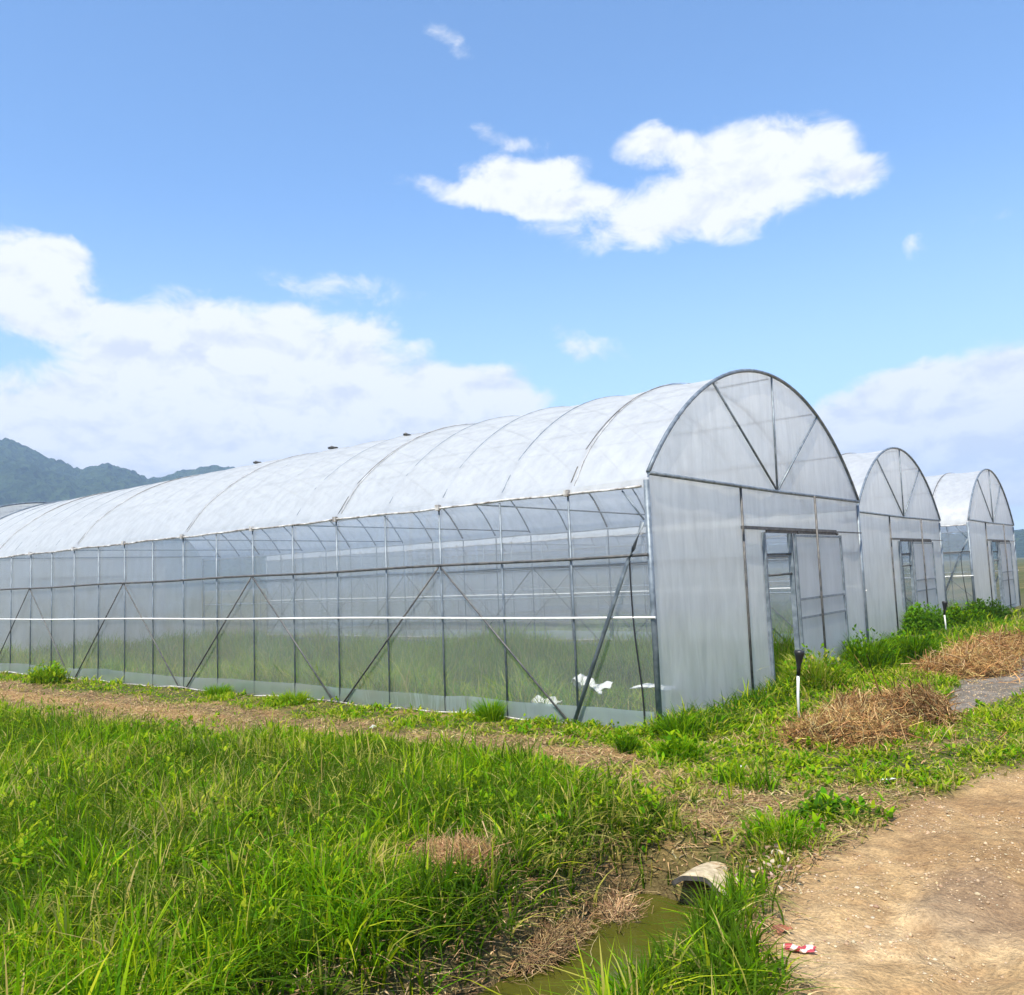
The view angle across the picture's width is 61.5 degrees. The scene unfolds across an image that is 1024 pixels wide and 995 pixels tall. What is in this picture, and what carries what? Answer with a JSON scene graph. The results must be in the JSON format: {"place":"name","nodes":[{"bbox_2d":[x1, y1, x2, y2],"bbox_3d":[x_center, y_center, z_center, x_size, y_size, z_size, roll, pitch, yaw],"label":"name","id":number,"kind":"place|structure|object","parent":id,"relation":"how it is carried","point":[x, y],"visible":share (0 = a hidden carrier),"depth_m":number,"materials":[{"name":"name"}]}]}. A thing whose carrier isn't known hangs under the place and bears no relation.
{"place":"outdoors","nodes":[
{"label":"outdoors","id":0,"kind":"place"},
{"bbox_2d":[0,619,838,717],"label":"tall grass","id":1,"kind":"structure","parent":0,"point":[416,666],"depth_m":16.51,"materials":[{"name":"green plant"}]},
{"bbox_2d":[532,695,561,703],"bbox_3d":[0.447,2.712,11.502,0.481,0.139,0.290,-7,-7,38],"label":"plastic sheet","id":2,"kind":"object","parent":1,"relation":"on","point":[555,701],"visible":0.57,"depth_m":11.47,"materials":[{"name":"white plastic"}]},
{"bbox_2d":[571,674,611,693],"bbox_3d":[1.057,2.470,11.468,0.589,0.242,0.331,-7,-7,43],"label":"plastic sheet","id":3,"kind":"object","parent":1,"relation":"on","point":[605,685],"visible":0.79,"depth_m":11.45,"materials":[{"name":"white plastic"}]},
{"bbox_2d":[0,693,869,994],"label":"grass","id":4,"kind":"structure","parent":0,"point":[140,931],"depth_m":5.27,"materials":[{"name":"green plant"}]},
{"bbox_2d":[735,843,815,889],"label":"dry flowers","id":5,"kind":"object","parent":4,"relation":"on","point":[772,861],"visible":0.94,"depth_m":4.97,"materials":[{"name":"white plant"}]},
{"bbox_2d":[0,558,1023,994],"bbox_3d":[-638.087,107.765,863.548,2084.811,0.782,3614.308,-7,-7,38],"label":"ground","id":6,"kind":"structure","parent":0,"point":[250,606],"depth_m":7.97,"materials":[{"name":"soil"}]},
{"bbox_2d":[0,502,47,517],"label":"greenhouse","id":7,"kind":"object","parent":6,"relation":"on","point":[7,509],"visible":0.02,"depth_m":26.88,"materials":[{"name":"plastic"}]},
{"bbox_2d":[22,659,74,684],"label":"grass tuft","id":8,"kind":"object","parent":6,"relation":"on","point":[49,674],"visible":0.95,"depth_m":18.03,"materials":[{"name":"green plant"}]},
{"bbox_2d":[201,682,234,696],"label":"grass tuft","id":9,"kind":"object","parent":6,"relation":"on","point":[216,690],"visible":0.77,"depth_m":14.90,"materials":[{"name":"green plant"}]},
{"bbox_2d":[276,688,312,705],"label":"grass tuft","id":10,"kind":"object","parent":6,"relation":"on","point":[301,697],"visible":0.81,"depth_m":13.30,"materials":[{"name":"green plant"}]},
{"bbox_2d":[0,369,869,727],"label":"greenhouse","id":11,"kind":"object","parent":6,"relation":"on","point":[710,483],"visible":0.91,"depth_m":13.99,"materials":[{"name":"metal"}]},
{"bbox_2d":[629,683,654,688],"bbox_3d":[1.734,2.311,10.526,0.557,0.053,0.260,-6,-6,33],"label":"plastic sheet","id":12,"kind":"object","parent":11,"relation":"attached to","point":[647,685],"visible":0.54,"depth_m":10.57,"materials":[{"name":"white plastic"}]},
{"bbox_2d":[793,531,849,664],"bbox_3d":[5.189,1.699,14.334,0.037,2.280,2.225,-7,-7,38],"label":"sliding door","id":13,"kind":"structure","parent":11,"relation":"in","point":[805,546],"depth_m":14.32,"materials":[{"name":"plastic"}]},
{"bbox_2d":[394,820,558,893],"bbox_3d":[-0.274,2.150,5.314,1.293,0.249,0.917,-7,-7,38],"label":"weed heap","id":14,"kind":"object","parent":6,"relation":"on","point":[469,847],"visible":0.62,"depth_m":5.29,"materials":[{"name":"brown plant"}]},
{"bbox_2d":[465,694,510,721],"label":"grass tuft","id":15,"kind":"object","parent":6,"relation":"on","point":[495,712],"visible":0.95,"depth_m":11.14,"materials":[{"name":"green plant"}]},
{"bbox_2d":[0,606,1023,862],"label":"turf","id":16,"kind":"structure","parent":6,"relation":"on","point":[718,720],"depth_m":9.66,"materials":[{"name":"green plant"}]},
{"bbox_2d":[0,671,1023,951],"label":"leafy weeds","id":17,"kind":"object","parent":6,"relation":"on","point":[474,773],"visible":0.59,"depth_m":7.30,"materials":[{"name":"green plant"}]},
{"bbox_2d":[455,886,647,994],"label":"weed heap","id":18,"kind":"object","parent":6,"relation":"on","point":[555,947],"visible":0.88,"depth_m":5.01,"materials":[{"name":"brown plant"}]},
{"bbox_2d":[131,674,1023,994],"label":"pebbles","id":19,"kind":"object","parent":6,"relation":"on","point":[907,866],"visible":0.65,"depth_m":5.02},
{"bbox_2d":[250,447,947,642],"bbox_3d":[1.264,2.183,30.045,23.714,4.952,8.232,-7,-7,38],"label":"greenhouse","id":20,"kind":"object","parent":6,"relation":"on","point":[897,504],"visible":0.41,"depth_m":26.03,"materials":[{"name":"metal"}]},
{"bbox_2d":[912,540,938,613],"bbox_3d":[11.474,2.314,23.836,0.037,2.280,2.225,-7,-7,38],"label":"sliding door","id":21,"kind":"structure","parent":20,"relation":"in","point":[917,550],"depth_m":23.87,"materials":[{"name":"plastic"}]},
{"bbox_2d":[584,876,653,934],"bbox_3d":[0.784,2.719,5.743,1.795,0.321,1.009,2,-7,-37],"label":"weed heap","id":22,"kind":"object","parent":6,"relation":"on","point":[627,907],"visible":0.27,"depth_m":5.59,"materials":[{"name":"brown plant"}]},
{"bbox_2d":[608,724,641,754],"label":"grass tuft","id":23,"kind":"object","parent":6,"relation":"on","point":[624,743],"visible":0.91,"depth_m":8.77,"materials":[{"name":"green plant"}]},
{"bbox_2d":[648,728,707,762],"bbox_3d":[1.620,2.393,8.344,0.636,0.338,0.671,-7,-7,38],"label":"grass tuft","id":24,"kind":"object","parent":6,"relation":"on","point":[674,747],"visible":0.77,"depth_m":8.25,"materials":[{"name":"green plant"}]},
{"bbox_2d":[646,706,709,739],"bbox_3d":[1.784,2.492,9.545,0.828,0.382,0.785,-7,-7,38],"label":"grass tuft","id":25,"kind":"object","parent":6,"relation":"on","point":[681,726],"visible":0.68,"depth_m":9.48,"materials":[{"name":"green plant"}]},
{"bbox_2d":[671,861,730,894],"bbox_3d":[1.457,2.540,5.908,0.365,0.111,0.924,2,-3,37],"label":"culvert pipe","id":26,"kind":"object","parent":6,"relation":"in","point":[704,869],"visible":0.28,"depth_m":5.63,"materials":[{"name":"concrete"}]},
{"bbox_2d":[423,469,1020,615],"bbox_3d":[7.273,2.534,36.548,23.714,4.952,8.232,-7,-7,38],"label":"greenhouse","id":27,"kind":"object","parent":6,"relation":"on","point":[975,506],"visible":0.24,"depth_m":31.41,"materials":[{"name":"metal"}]},
{"bbox_2d":[998,541,1016,606],"bbox_3d":[17.482,2.665,30.340,0.037,2.280,2.225,-7,-7,38],"label":"sliding door","id":28,"kind":"structure","parent":27,"relation":"in","point":[1005,585],"depth_m":30.28,"materials":[{"name":"plastic"}]},
{"bbox_2d":[725,801,835,867],"bbox_3d":[1.789,2.290,5.850,0.720,0.385,0.776,-7,-7,38],"label":"grass tuft","id":29,"kind":"object","parent":6,"relation":"on","point":[788,822],"visible":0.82,"depth_m":5.81,"materials":[{"name":"green plant"}]},
{"bbox_2d":[794,650,804,717],"bbox_3d":[3.476,2.298,10.310,0.121,0.933,0.124,-1,-5,-13],"label":"stake","id":30,"kind":"object","parent":6,"relation":"on","point":[799,655],"visible":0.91,"depth_m":10.32,"materials":[{"name":"white plastic"}]},
{"bbox_2d":[775,643,862,692],"bbox_3d":[4.480,2.521,12.747,1.523,0.716,1.485,-7,-7,38],"label":"grass tuft","id":31,"kind":"object","parent":6,"relation":"on","point":[836,674],"visible":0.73,"depth_m":12.53,"materials":[{"name":"green plant"}]},
{"bbox_2d":[785,786,897,829],"bbox_3d":[2.368,2.253,6.217,0.813,0.194,0.780,-7,-7,38],"label":"grass tuft","id":32,"kind":"object","parent":6,"relation":"on","point":[821,799],"visible":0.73,"depth_m":6.22,"materials":[{"name":"green plant"}]},
{"bbox_2d":[713,688,1006,758],"bbox_3d":[3.557,2.227,8.903,2.526,0.643,2.304,1,-6,-33],"label":"weed heap","id":33,"kind":"object","parent":6,"relation":"on","point":[851,726],"visible":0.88,"depth_m":8.74,"materials":[{"name":"brown plant"}]},
{"bbox_2d":[838,624,906,671],"bbox_3d":[6.101,2.588,14.901,1.622,0.806,1.612,-7,-7,38],"label":"grass tuft","id":34,"kind":"object","parent":6,"relation":"on","point":[877,652],"visible":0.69,"depth_m":14.64,"materials":[{"name":"green plant"}]},
{"bbox_2d":[766,654,1009,735],"bbox_3d":[4.308,2.191,9.857,3.019,0.812,2.252,0,-6,-25],"label":"weed heap","id":35,"kind":"object","parent":6,"relation":"on","point":[927,702],"visible":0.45,"depth_m":9.73,"materials":[{"name":"brown plant"}]},
{"bbox_2d":[872,623,947,662],"bbox_3d":[7.316,2.643,15.757,1.478,0.753,1.567,-7,-7,38],"label":"grass tuft","id":36,"kind":"object","parent":6,"relation":"on","point":[914,645],"visible":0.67,"depth_m":15.49,"materials":[{"name":"green plant"}]},
{"bbox_2d":[899,601,952,634],"bbox_3d":[10.343,3.038,21.799,1.638,0.819,1.534,-7,-7,38],"label":"shrub","id":37,"kind":"object","parent":6,"relation":"on","point":[915,615],"visible":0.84,"depth_m":21.47,"materials":[{"name":"green plant"}]},
{"bbox_2d":[942,601,947,630],"bbox_3d":[10.712,3.012,21.212,0.132,0.911,0.136,-7,-7,38],"label":"stake","id":38,"kind":"object","parent":6,"relation":"on","point":[944,603],"visible":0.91,"depth_m":21.22,"materials":[{"name":"white plastic"}]},
{"bbox_2d":[867,630,1023,683],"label":"weed heap","id":39,"kind":"object","parent":6,"relation":"on","point":[982,661],"visible":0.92,"depth_m":13.53,"materials":[{"name":"brown plant"}]},
{"bbox_2d":[940,602,990,625],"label":"shrub","id":40,"kind":"object","parent":6,"relation":"on","point":[957,615],"visible":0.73,"depth_m":23.63,"materials":[{"name":"green plant"}]},
{"bbox_2d":[936,622,1023,657],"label":"weed heap","id":41,"kind":"object","parent":6,"relation":"on","point":[1009,639],"visible":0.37,"depth_m":16.43,"materials":[{"name":"brown plant"}]},
{"bbox_2d":[961,597,1013,619],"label":"shrub","id":42,"kind":"object","parent":6,"relation":"on","point":[995,608],"visible":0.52,"depth_m":25.05,"materials":[{"name":"green plant"}]},
{"bbox_2d":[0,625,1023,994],"bbox_3d":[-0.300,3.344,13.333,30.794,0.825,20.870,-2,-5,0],"label":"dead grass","id":43,"kind":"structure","parent":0,"point":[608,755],"depth_m":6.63,"materials":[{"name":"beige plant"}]},
{"bbox_2d":[0,438,1023,590],"bbox_3d":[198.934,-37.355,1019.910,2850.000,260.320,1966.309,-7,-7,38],"label":"hills","id":44,"kind":"structure","parent":0,"point":[27,474],"depth_m":1035.42,"materials":[{"name":"green plant"}]},
{"bbox_2d":[0,0,1023,544],"label":"sky","id":45,"kind":"structure","parent":0,"point":[234,233],"materials":[{"name":"blue"}]},
{"bbox_2d":[477,893,699,994],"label":"water","id":46,"kind":"structure","parent":0,"point":[508,986],"depth_m":5.08,"materials":[{"name":"green liquid"}]},
{"bbox_2d":[507,594,1000,633],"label":"tall grass","id":47,"kind":"structure","parent":0,"point":[592,625],"depth_m":27.51,"materials":[{"name":"green plant"}]},
{"bbox_2d":[773,770,1023,994],"bbox_3d":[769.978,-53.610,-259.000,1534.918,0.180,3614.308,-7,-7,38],"label":"dirt road","id":48,"kind":"structure","parent":0,"point":[860,971],"depth_m":4.70,"materials":[{"name":"soil"}]},
{"bbox_2d":[770,924,792,934],"bbox_3d":[1.382,2.204,4.414,0.105,0.041,0.075,0,-6,-24],"label":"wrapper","id":49,"kind":"object","parent":48,"relation":"on","point":[781,930],"visible":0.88,"depth_m":4.40,"materials":[{"name":"plastic"}]},
{"bbox_2d":[783,943,816,952],"bbox_3d":[1.414,2.210,4.224,0.160,0.028,0.072,-4,-5,16],"label":"wrapper","id":50,"kind":"object","parent":48,"relation":"on","point":[809,948],"visible":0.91,"depth_m":4.22,"materials":[{"name":"red plastic"}]},
{"bbox_2d":[949,657,1023,713],"bbox_3d":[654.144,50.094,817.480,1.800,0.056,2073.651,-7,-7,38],"label":"path","id":51,"kind":"structure","parent":0,"point":[991,693],"depth_m":11.93,"materials":[{"name":"grey gravel"}]}
]}

